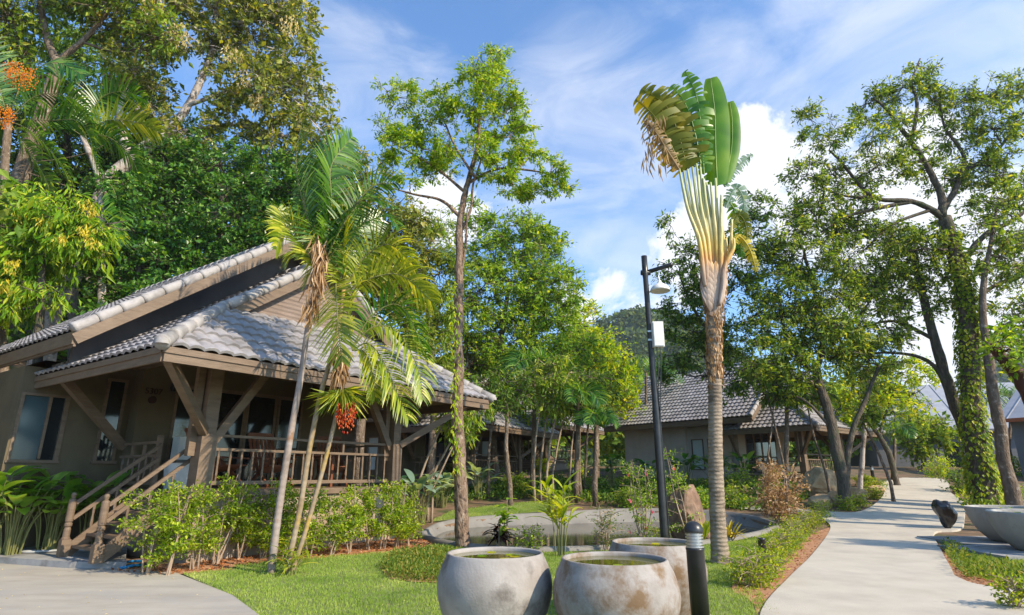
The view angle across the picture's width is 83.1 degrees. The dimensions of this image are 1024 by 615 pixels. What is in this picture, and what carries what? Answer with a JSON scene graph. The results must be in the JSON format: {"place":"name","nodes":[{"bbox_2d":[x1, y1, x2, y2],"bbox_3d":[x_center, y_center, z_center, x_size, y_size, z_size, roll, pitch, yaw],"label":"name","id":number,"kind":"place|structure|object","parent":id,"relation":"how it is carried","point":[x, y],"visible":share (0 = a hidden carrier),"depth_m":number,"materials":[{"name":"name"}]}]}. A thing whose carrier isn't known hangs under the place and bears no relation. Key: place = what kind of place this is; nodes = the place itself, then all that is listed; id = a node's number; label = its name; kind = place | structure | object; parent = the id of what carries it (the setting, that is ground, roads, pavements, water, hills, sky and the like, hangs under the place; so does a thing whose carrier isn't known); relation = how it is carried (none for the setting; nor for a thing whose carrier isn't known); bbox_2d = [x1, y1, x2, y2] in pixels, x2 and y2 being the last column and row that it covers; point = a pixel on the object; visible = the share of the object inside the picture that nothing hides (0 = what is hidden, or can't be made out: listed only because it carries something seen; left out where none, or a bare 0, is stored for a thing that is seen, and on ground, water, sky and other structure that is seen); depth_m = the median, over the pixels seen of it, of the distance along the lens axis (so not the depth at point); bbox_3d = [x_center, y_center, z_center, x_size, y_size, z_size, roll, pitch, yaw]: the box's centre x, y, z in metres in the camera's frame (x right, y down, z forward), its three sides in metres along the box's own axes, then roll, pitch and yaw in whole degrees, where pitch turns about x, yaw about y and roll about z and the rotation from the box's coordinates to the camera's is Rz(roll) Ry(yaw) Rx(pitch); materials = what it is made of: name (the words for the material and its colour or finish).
{"place":"outdoors","nodes":[
{"label":"outdoors","id":0,"kind":"place"},
{"bbox_2d":[0,563,258,614],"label":"driveway","id":1,"kind":"structure","parent":0,"point":[43,588],"depth_m":7.35,"materials":[{"name":"concrete"}]},
{"bbox_2d":[183,529,809,614],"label":"lawn","id":2,"kind":"structure","parent":0,"point":[390,596],"depth_m":7.59,"materials":[{"name":"plant"}]},
{"bbox_2d":[262,118,409,573],"bbox_3d":[-3.466,0.136,10.426,2.362,8.570,2.639,11,-20,-34],"label":"areca palm","id":3,"kind":"object","parent":2,"relation":"on","point":[317,258],"visible":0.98,"depth_m":10.54,"materials":[{"name":"plant"}]},
{"bbox_2d":[282,201,442,571],"bbox_3d":[-2.662,0.959,10.014,2.277,6.819,1.938,11,-20,-34],"label":"areca palm","id":4,"kind":"object","parent":2,"relation":"on","point":[340,268],"visible":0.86,"depth_m":10.36,"materials":[{"name":"plant"}]},
{"bbox_2d":[290,264,440,570],"bbox_3d":[-2.414,1.680,9.896,2.337,5.423,1.248,0,-16,0],"label":"areca palm","id":5,"kind":"object","parent":2,"relation":"on","point":[340,399],"visible":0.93,"depth_m":10.07,"materials":[{"name":"plant"}]},
{"bbox_2d":[380,554,436,581],"bbox_3d":[-1.466,4.357,9.803,1.534,0.001,3.430,0,-16,0],"label":"soil bed","id":6,"kind":"object","parent":2,"relation":"on","point":[394,577],"visible":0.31,"depth_m":8.55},
{"bbox_2d":[379,543,460,581],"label":"ground cover","id":7,"kind":"object","parent":6,"relation":"on","point":[397,561],"visible":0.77,"depth_m":9.42,"materials":[{"name":"plant"}]},
{"bbox_2d":[367,42,580,547],"bbox_3d":[-0.984,-1.100,14.032,5.605,13.227,2.467,0,-16,0],"label":"slender tree","id":8,"kind":"object","parent":2,"relation":"on","point":[439,156],"visible":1,"depth_m":14.65,"materials":[{"name":"green plant"}]},
{"bbox_2d":[526,469,585,555],"bbox_3d":[0.791,3.907,11.046,1.124,1.622,1.361,-6,-17,20],"label":"variegated ginger","id":9,"kind":"object","parent":2,"relation":"on","point":[555,514],"visible":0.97,"depth_m":11.00,"materials":[{"name":"plant"}]},
{"bbox_2d":[640,255,672,537],"bbox_3d":[3.405,1.931,12.817,0.770,6.598,0.460,0,-16,0],"label":"lamp post","id":10,"kind":"object","parent":2,"relation":"on","point":[655,334],"visible":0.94,"depth_m":12.90,"materials":[{"name":"black metal"}]},
{"bbox_2d":[633,69,759,564],"bbox_3d":[3.910,-0.368,11.431,2.630,10.107,0.789,2,-16,-6],"label":"traveller palm","id":11,"kind":"object","parent":2,"relation":"on","point":[706,135],"visible":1,"depth_m":11.93,"materials":[{"name":"plant"}]},
{"bbox_2d":[684,521,709,614],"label":"bollard light","id":12,"kind":"object","parent":2,"relation":"on","point":[697,577],"visible":1,"depth_m":5.45,"materials":[{"name":"black metal"}]},
{"bbox_2d":[429,498,570,521],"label":"lawn","id":13,"kind":"structure","parent":0,"point":[515,506],"depth_m":20.73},
{"bbox_2d":[483,363,545,505],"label":"slim tree","id":14,"kind":"object","parent":13,"relation":"on","point":[497,389],"visible":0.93,"depth_m":22.70,"materials":[{"name":"green plant"}]},
{"bbox_2d":[511,353,568,500],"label":"slim tree","id":15,"kind":"object","parent":13,"relation":"on","point":[550,377],"visible":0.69,"depth_m":23.75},
{"bbox_2d":[533,359,588,501],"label":"slim tree","id":16,"kind":"object","parent":13,"relation":"on","point":[563,378],"visible":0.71,"depth_m":23.52,"materials":[{"name":"plant"}]},
{"bbox_2d":[0,0,1023,385],"label":"sky","id":17,"kind":"structure","parent":0,"point":[585,64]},
{"bbox_2d":[8,276,1023,588],"bbox_3d":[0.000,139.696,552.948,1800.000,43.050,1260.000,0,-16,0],"label":"ground","id":18,"kind":"structure","parent":0,"point":[970,528],"depth_m":23.10,"materials":[{"name":"soil"}]},
{"bbox_2d":[0,169,37,248],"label":"side tree","id":19,"kind":"object","parent":18,"relation":"on","point":[4,212],"visible":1,"depth_m":12.74,"materials":[{"name":"green plant"}]},
{"bbox_2d":[0,465,51,524],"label":"broad leaved ginger","id":20,"kind":"object","parent":18,"relation":"on","point":[3,478],"visible":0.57,"depth_m":10.88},
{"bbox_2d":[0,471,79,555],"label":"broad leaved ginger","id":21,"kind":"object","parent":18,"relation":"on","point":[9,548],"visible":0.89,"depth_m":10.36,"materials":[{"name":"plant"}]},
{"bbox_2d":[0,37,104,372],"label":"hill palm","id":22,"kind":"object","parent":18,"relation":"on","point":[5,133],"visible":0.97,"depth_m":21.79,"materials":[{"name":"green plant"}]},
{"bbox_2d":[0,478,117,552],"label":"broad leaved ginger","id":23,"kind":"object","parent":18,"relation":"on","point":[70,488],"visible":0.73,"depth_m":10.79,"materials":[{"name":"plant"}]},
{"bbox_2d":[0,544,127,568],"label":"landing","id":24,"kind":"object","parent":18,"relation":"on","point":[80,559],"visible":0.35,"depth_m":9.73,"materials":[{"name":"grey concrete"}]},
{"bbox_2d":[0,177,129,363],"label":"golden flowered tree","id":25,"kind":"object","parent":18,"relation":"on","point":[63,232],"visible":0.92,"depth_m":19.30,"materials":[{"name":"green plant"}]},
{"bbox_2d":[24,468,111,546],"bbox_3d":[-9.022,4.029,11.431,1.731,1.644,1.832,0,-16,0],"label":"broad leaved ginger","id":26,"kind":"object","parent":18,"relation":"on","point":[69,476],"visible":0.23,"depth_m":11.40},
{"bbox_2d":[0,0,193,200],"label":"leaning tree","id":27,"kind":"object","parent":18,"relation":"on","point":[16,22],"visible":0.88,"depth_m":26.20,"materials":[{"name":"green plant"}]},
{"bbox_2d":[32,65,164,306],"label":"hill palm","id":28,"kind":"object","parent":18,"relation":"on","point":[117,126],"visible":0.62,"depth_m":22.86,"materials":[{"name":"green plant"}]},
{"bbox_2d":[55,467,141,543],"bbox_3d":[-8.314,4.051,11.561,1.372,1.674,1.517,-7,-18,24],"label":"broad leaved ginger","id":29,"kind":"object","parent":18,"relation":"on","point":[118,480],"visible":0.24,"depth_m":11.46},
{"bbox_2d":[0,18,236,360],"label":"backing tree","id":30,"kind":"object","parent":18,"relation":"on","point":[70,146],"visible":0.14,"depth_m":32.40,"materials":[{"name":"green plant"}]},
{"bbox_2d":[65,162,214,314],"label":"glossy tree","id":31,"kind":"object","parent":18,"relation":"on","point":[129,283],"visible":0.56,"depth_m":21.69,"materials":[{"name":"green plant"}]},
{"bbox_2d":[109,482,194,574],"bbox_3d":[-5.592,3.445,8.960,1.155,1.418,0.967,0,-16,0],"label":"hedge shrub","id":32,"kind":"object","parent":18,"relation":"on","point":[142,542],"visible":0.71,"depth_m":8.92,"materials":[{"name":"plant"}]},
{"bbox_2d":[142,477,215,574],"bbox_3d":[-5.267,3.416,9.015,1.127,1.504,0.963,-12,-20,37],"label":"hedge shrub","id":33,"kind":"object","parent":18,"relation":"on","point":[177,545],"visible":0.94,"depth_m":8.96,"materials":[{"name":"plant"}]},
{"bbox_2d":[27,0,364,364],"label":"spreading tree","id":34,"kind":"object","parent":18,"relation":"on","point":[269,75],"visible":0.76,"depth_m":26.44,"materials":[{"name":"green plant"}]},
{"bbox_2d":[8,150,419,361],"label":"forest","id":35,"kind":"object","parent":18,"relation":"on","point":[65,318],"visible":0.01,"depth_m":32.86,"materials":[{"name":"plant"}]},
{"bbox_2d":[122,127,356,276],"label":"glossy tree","id":36,"kind":"object","parent":18,"relation":"on","point":[233,187],"visible":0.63,"depth_m":23.16,"materials":[{"name":"green plant"}]},
{"bbox_2d":[0,231,496,563],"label":"bungalow","id":37,"kind":"object","parent":18,"relation":"on","point":[208,356],"visible":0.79,"depth_m":12.05,"materials":[{"name":"brown paint"}]},
{"bbox_2d":[4,392,70,462],"bbox_3d":[-9.604,2.448,11.744,0.100,1.370,0.880,-11,-19,33],"label":"window","id":38,"kind":"structure","parent":37,"relation":"in","point":[40,422],"depth_m":11.74,"materials":[{"name":"glass"}]},
{"bbox_2d":[89,378,128,463],"bbox_3d":[-8.856,2.498,12.766,0.080,1.840,0.490,-11,-19,33],"label":"window","id":39,"kind":"structure","parent":37,"relation":"in","point":[116,389],"depth_m":12.79,"materials":[{"name":"glass"}]},
{"bbox_2d":[247,432,297,487],"bbox_3d":[-5.542,3.479,13.226,1.216,1.230,0.752,-13,-21,38],"label":"deck chair","id":40,"kind":"object","parent":37,"relation":"on","point":[268,468],"visible":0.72,"depth_m":13.38,"materials":[{"name":"red wood"}]},
{"bbox_2d":[110,537,433,573],"bbox_3d":[-3.708,4.747,11.122,2.142,0.001,6.614,-12,-20,35],"label":"soil bed","id":41,"kind":"object","parent":18,"relation":"on","point":[178,567],"visible":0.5,"depth_m":10.66,"materials":[{"name":"soil"}]},
{"bbox_2d":[159,484,235,569],"bbox_3d":[-5.131,3.587,9.410,1.244,1.394,1.079,0,-16,0],"label":"hedge shrub","id":42,"kind":"object","parent":41,"relation":"on","point":[212,541],"visible":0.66,"depth_m":9.40,"materials":[{"name":"plant"}]},
{"bbox_2d":[194,471,259,563],"bbox_3d":[-5.053,3.710,10.181,1.212,1.589,1.095,-11,-20,34],"label":"hedge shrub","id":43,"kind":"object","parent":41,"relation":"on","point":[240,510],"visible":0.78,"depth_m":10.20,"materials":[{"name":"plant"}]},
{"bbox_2d":[221,484,274,558],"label":"hedge shrub","id":44,"kind":"object","parent":41,"relation":"on","point":[241,525],"visible":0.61,"depth_m":10.62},
{"bbox_2d":[233,478,297,557],"bbox_3d":[-4.483,3.940,10.789,1.136,1.483,0.910,12,-20,-36],"label":"hedge shrub","id":45,"kind":"object","parent":41,"relation":"on","point":[266,548],"visible":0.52,"depth_m":10.67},
{"bbox_2d":[255,488,308,557],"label":"hedge shrub","id":46,"kind":"object","parent":41,"relation":"on","point":[284,546],"visible":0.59,"depth_m":10.64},
{"bbox_2d":[283,484,337,556],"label":"hedge shrub","id":47,"kind":"object","parent":41,"relation":"on","point":[314,523],"visible":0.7,"depth_m":10.78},
{"bbox_2d":[307,491,362,554],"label":"hedge shrub","id":48,"kind":"object","parent":41,"relation":"on","point":[334,519],"visible":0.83,"depth_m":11.05,"materials":[{"name":"plant"}]},
{"bbox_2d":[326,485,373,552],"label":"hedge shrub","id":49,"kind":"object","parent":41,"relation":"on","point":[355,510],"visible":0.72,"depth_m":11.32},
{"bbox_2d":[339,480,388,549],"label":"hedge shrub","id":50,"kind":"object","parent":41,"relation":"on","point":[369,506],"visible":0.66,"depth_m":11.74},
{"bbox_2d":[367,479,409,548],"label":"hedge shrub","id":51,"kind":"object","parent":41,"relation":"on","point":[389,508],"visible":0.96,"depth_m":11.91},
{"bbox_2d":[379,478,418,547],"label":"hedge shrub","id":52,"kind":"object","parent":41,"relation":"on","point":[403,486],"visible":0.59,"depth_m":12.18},
{"bbox_2d":[313,145,445,484],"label":"glossy tree","id":53,"kind":"object","parent":18,"relation":"on","point":[418,246],"visible":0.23,"depth_m":25.37,"materials":[{"name":"green plant"}]},
{"bbox_2d":[402,469,453,524],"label":"broad leaved plant","id":54,"kind":"object","parent":18,"relation":"on","point":[418,485],"visible":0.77,"depth_m":17.50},
{"bbox_2d":[382,203,479,496],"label":"fine leaved tree","id":55,"kind":"object","parent":18,"relation":"on","point":[448,269],"visible":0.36,"depth_m":26.77,"materials":[{"name":"green plant"}]},
{"bbox_2d":[338,353,561,491],"bbox_3d":[-4.816,6.819,31.645,12.718,8.248,9.231,-8,-18,27],"label":"bungalow","id":56,"kind":"object","parent":18,"relation":"on","point":[414,454],"visible":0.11,"depth_m":28.97,"materials":[{"name":"brown paint"}]},
{"bbox_2d":[430,375,494,522],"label":"slim tree","id":57,"kind":"object","parent":18,"relation":"on","point":[475,413],"visible":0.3,"depth_m":18.27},
{"bbox_2d":[470,361,524,499],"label":"slim tree","id":58,"kind":"object","parent":18,"relation":"on","point":[489,380],"visible":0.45,"depth_m":24.71,"materials":[{"name":"green plant"}]},
{"bbox_2d":[436,194,617,482],"bbox_3d":[0.273,1.513,30.763,10.441,15.619,5.350,0,-16,0],"label":"broadleaf tree","id":59,"kind":"object","parent":18,"relation":"on","point":[489,348],"visible":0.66,"depth_m":30.69,"materials":[{"name":"green plant"}]},
{"bbox_2d":[498,342,568,495],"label":"garden palm","id":60,"kind":"object","parent":18,"relation":"on","point":[527,360],"visible":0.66,"depth_m":25.78,"materials":[{"name":"green plant"}]},
{"bbox_2d":[476,378,605,471],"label":"bungalow","id":61,"kind":"object","parent":18,"relation":"on","point":[560,464],"visible":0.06,"depth_m":40.74,"materials":[{"name":"brown paint"}]},
{"bbox_2d":[529,350,579,500],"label":"slim tree","id":62,"kind":"object","parent":18,"relation":"on","point":[542,448],"visible":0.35,"depth_m":24.21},
{"bbox_2d":[554,378,610,502],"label":"garden palm","id":63,"kind":"object","parent":18,"relation":"on","point":[595,396],"visible":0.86,"depth_m":23.32,"materials":[{"name":"green plant"}]},
{"bbox_2d":[562,365,617,499],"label":"slim tree","id":64,"kind":"object","parent":18,"relation":"on","point":[581,376],"visible":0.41,"depth_m":24.64,"materials":[{"name":"green plant"}]},
{"bbox_2d":[572,405,620,506],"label":"garden palm","id":65,"kind":"object","parent":18,"relation":"on","point":[595,418],"visible":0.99,"depth_m":22.14,"materials":[{"name":"green plant"}]},
{"bbox_2d":[553,298,647,476],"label":"lime tree","id":66,"kind":"object","parent":18,"relation":"on","point":[588,309],"visible":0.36,"depth_m":34.74,"materials":[{"name":"green plant"}]},
{"bbox_2d":[585,502,628,549],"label":"shrub","id":67,"kind":"object","parent":18,"relation":"on","point":[603,538],"visible":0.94,"depth_m":11.86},
{"bbox_2d":[430,475,810,510],"bbox_3d":[5.184,8.039,25.517,17.830,1.236,9.823,-3,-16,11],"label":"ground cover","id":68,"kind":"object","parent":18,"relation":"on","point":[501,493],"visible":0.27,"depth_m":24.07,"materials":[{"name":"plant"}]},
{"bbox_2d":[649,189,786,405],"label":"shade tree","id":69,"kind":"object","parent":18,"relation":"on","point":[694,303],"visible":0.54,"depth_m":27.44,"materials":[{"name":"green plant"}]},
{"bbox_2d":[548,369,904,462],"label":"treeline","id":70,"kind":"object","parent":18,"relation":"on","point":[614,442],"visible":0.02,"depth_m":51.22,"materials":[{"name":"plant"}]},
{"bbox_2d":[604,359,884,488],"bbox_3d":[13.204,7.371,33.773,9.231,8.248,12.718,13,-21,-39],"label":"bungalow","id":71,"kind":"object","parent":18,"relation":"on","point":[746,424],"visible":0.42,"depth_m":32.12,"materials":[{"name":"grey paint"}]},
{"bbox_2d":[737,455,810,525],"bbox_3d":[7.772,5.418,17.077,1.930,2.065,2.057,0,-16,0],"label":"dry shrub","id":72,"kind":"object","parent":18,"relation":"on","point":[777,507],"visible":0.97,"depth_m":16.81,"materials":[{"name":"plant"}]},
{"bbox_2d":[731,527,829,614],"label":"soil bed","id":73,"kind":"object","parent":18,"relation":"on","point":[806,552],"visible":0.39,"depth_m":9.50,"materials":[{"name":"soil"}]},
{"bbox_2d":[713,549,786,589],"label":"border bush","id":74,"kind":"object","parent":73,"relation":"on","point":[744,567],"visible":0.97,"depth_m":7.92,"materials":[{"name":"plant"}]},
{"bbox_2d":[758,383,819,489],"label":"garden palm","id":75,"kind":"object","parent":18,"relation":"on","point":[763,402],"visible":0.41,"depth_m":23.94,"materials":[{"name":"plant"}]},
{"bbox_2d":[780,373,841,491],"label":"sapling","id":76,"kind":"object","parent":18,"relation":"on","point":[833,396],"visible":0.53,"depth_m":23.56,"materials":[{"name":"green plant"}]},
{"bbox_2d":[729,190,899,507],"bbox_3d":[12.328,1.321,23.090,7.702,13.111,4.088,0,-16,0],"label":"bent tree","id":77,"kind":"object","parent":18,"relation":"on","point":[789,342],"visible":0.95,"depth_m":22.90,"materials":[{"name":"green plant"}]},
{"bbox_2d":[797,466,836,496],"bbox_3d":[13.147,7.651,24.769,2.048,1.633,1.520,14,-21,-39],"label":"boulder","id":78,"kind":"object","parent":18,"relation":"on","point":[816,479],"visible":0.48,"depth_m":24.19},
{"bbox_2d":[826,340,912,488],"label":"pale trunk tree","id":79,"kind":"object","parent":18,"relation":"on","point":[861,464],"visible":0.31,"depth_m":24.94,"materials":[{"name":"green plant"}]},
{"bbox_2d":[845,381,895,501],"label":"sapling","id":80,"kind":"object","parent":18,"relation":"on","point":[874,416],"visible":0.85,"depth_m":23.12,"materials":[{"name":"green plant"}]},
{"bbox_2d":[822,353,952,484],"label":"young tree","id":81,"kind":"object","parent":18,"relation":"on","point":[891,387],"visible":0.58,"depth_m":29.55,"materials":[{"name":"green plant"}]},
{"bbox_2d":[773,55,1023,504],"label":"ivy tree","id":82,"kind":"object","parent":18,"relation":"on","point":[981,470],"visible":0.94,"depth_m":24.19,"materials":[{"name":"green plant"}]},
{"bbox_2d":[826,215,999,492],"bbox_3d":[16.019,1.795,23.596,7.402,12.257,3.601,0,-16,0],"label":"leaning trunk tree","id":83,"kind":"object","parent":18,"relation":"on","point":[916,283],"visible":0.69,"depth_m":23.49,"materials":[{"name":"green plant"}]},
{"bbox_2d":[885,397,960,469],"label":"round tree","id":84,"kind":"object","parent":18,"relation":"on","point":[933,432],"visible":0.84,"depth_m":40.49,"materials":[{"name":"green plant"}]},
{"bbox_2d":[839,382,1020,467],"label":"service building","id":85,"kind":"structure","parent":18,"relation":"on","point":[933,395],"depth_m":46.80,"materials":[{"name":"grey metal"}]},
{"bbox_2d":[917,536,1009,544],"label":"paving slab","id":86,"kind":"structure","parent":18,"relation":"on","point":[975,540],"depth_m":13.17,"materials":[{"name":"grey concrete"}]},
{"bbox_2d":[963,505,1023,541],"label":"planter bowl","id":87,"kind":"object","parent":86,"relation":"on","point":[976,515],"visible":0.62,"depth_m":12.89,"materials":[{"name":"concrete"}]},
{"bbox_2d":[937,545,1023,559],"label":"paving slab","id":88,"kind":"structure","parent":18,"relation":"on","point":[1003,551],"depth_m":11.19,"materials":[{"name":"grey concrete"}]},
{"bbox_2d":[984,509,1023,550],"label":"planter bowl","id":89,"kind":"object","parent":88,"relation":"on","point":[1007,525],"visible":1,"depth_m":11.18,"materials":[{"name":"concrete"}]},
{"bbox_2d":[959,174,1023,505],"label":"bare trunk tree","id":90,"kind":"object","parent":18,"relation":"on","point":[1009,481],"visible":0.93,"depth_m":21.47,"materials":[{"name":"green plant"}]},
{"bbox_2d":[975,304,1023,403],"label":"red barked tree","id":91,"kind":"object","parent":18,"relation":"on","point":[1008,362],"visible":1,"depth_m":16.04,"materials":[{"name":"plant"}]},
{"bbox_2d":[979,569,1023,608],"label":"border bush","id":92,"kind":"object","parent":18,"relation":"on","point":[1017,592],"visible":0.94,"depth_m":6.60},
{"bbox_2d":[1003,390,1023,477],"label":"hall","id":93,"kind":"structure","parent":18,"relation":"on","point":[1013,410],"depth_m":34.07,"materials":[{"name":"grey glass"}]},
{"bbox_2d":[416,508,779,551],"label":"pond","id":94,"kind":"structure","parent":0,"point":[581,526],"depth_m":17.40,"materials":[{"name":"concrete"}]},
{"bbox_2d":[613,461,670,536],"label":"flowering shrub","id":95,"kind":"object","parent":94,"relation":"on","point":[643,518],"visible":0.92,"depth_m":12.98,"materials":[{"name":"plant"}]},
{"bbox_2d":[654,443,704,535],"bbox_3d":[3.887,4.296,13.412,1.322,2.255,0.854,15,-22,-41],"label":"flowering shrub","id":96,"kind":"object","parent":94,"relation":"on","point":[677,482],"visible":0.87,"depth_m":13.25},
{"bbox_2d":[667,484,709,538],"bbox_3d":[4.152,5.239,13.757,0.944,1.906,1.033,-10,-16,-3],"label":"upright rock","id":97,"kind":"object","parent":94,"relation":"in","point":[691,500],"visible":0.39,"depth_m":13.52,"materials":[{"name":"stone"}]},
{"bbox_2d":[558,315,819,464],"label":"hill","id":98,"kind":"structure","parent":0,"point":[665,348],"depth_m":243.77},
{"bbox_2d":[519,304,887,465],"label":"hillside woods","id":99,"kind":"object","parent":98,"relation":"on","point":[633,313],"visible":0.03,"depth_m":242.61,"materials":[{"name":"plant"}]},
{"bbox_2d":[760,478,1023,614],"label":"path","id":100,"kind":"structure","parent":0,"point":[879,557],"depth_m":9.05,"materials":[{"name":"concrete"}]},
{"label":"lawn","id":101,"kind":"structure","parent":0,"visible":0},
{"bbox_2d":[940,548,1023,586],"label":"soil bed","id":102,"kind":"object","parent":101,"relation":"on","point":[974,580],"visible":0.08,"depth_m":8.75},
{"bbox_2d":[939,536,1023,587],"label":"ground cover","id":103,"kind":"object","parent":102,"relation":"on","point":[965,552],"visible":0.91,"depth_m":9.13,"materials":[{"name":"plant"}]},
{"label":"paving slab","id":104,"kind":"structure","parent":0,"visible":0},
{"bbox_2d":[437,546,552,614],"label":"water pot","id":105,"kind":"object","parent":104,"relation":"on","point":[495,580],"visible":1,"depth_m":5.00,"materials":[{"name":"concrete"}]},
{"bbox_2d":[552,551,680,614],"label":"water pot","id":106,"kind":"object","parent":104,"relation":"on","point":[609,583],"visible":1,"depth_m":4.65,"materials":[{"name":"concrete"}]},
{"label":"paving slab","id":107,"kind":"structure","parent":0,"visible":0},
{"bbox_2d":[608,537,707,614],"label":"water pot","id":108,"kind":"object","parent":107,"relation":"on","point":[672,551],"visible":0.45,"depth_m":5.88,"materials":[{"name":"concrete"}]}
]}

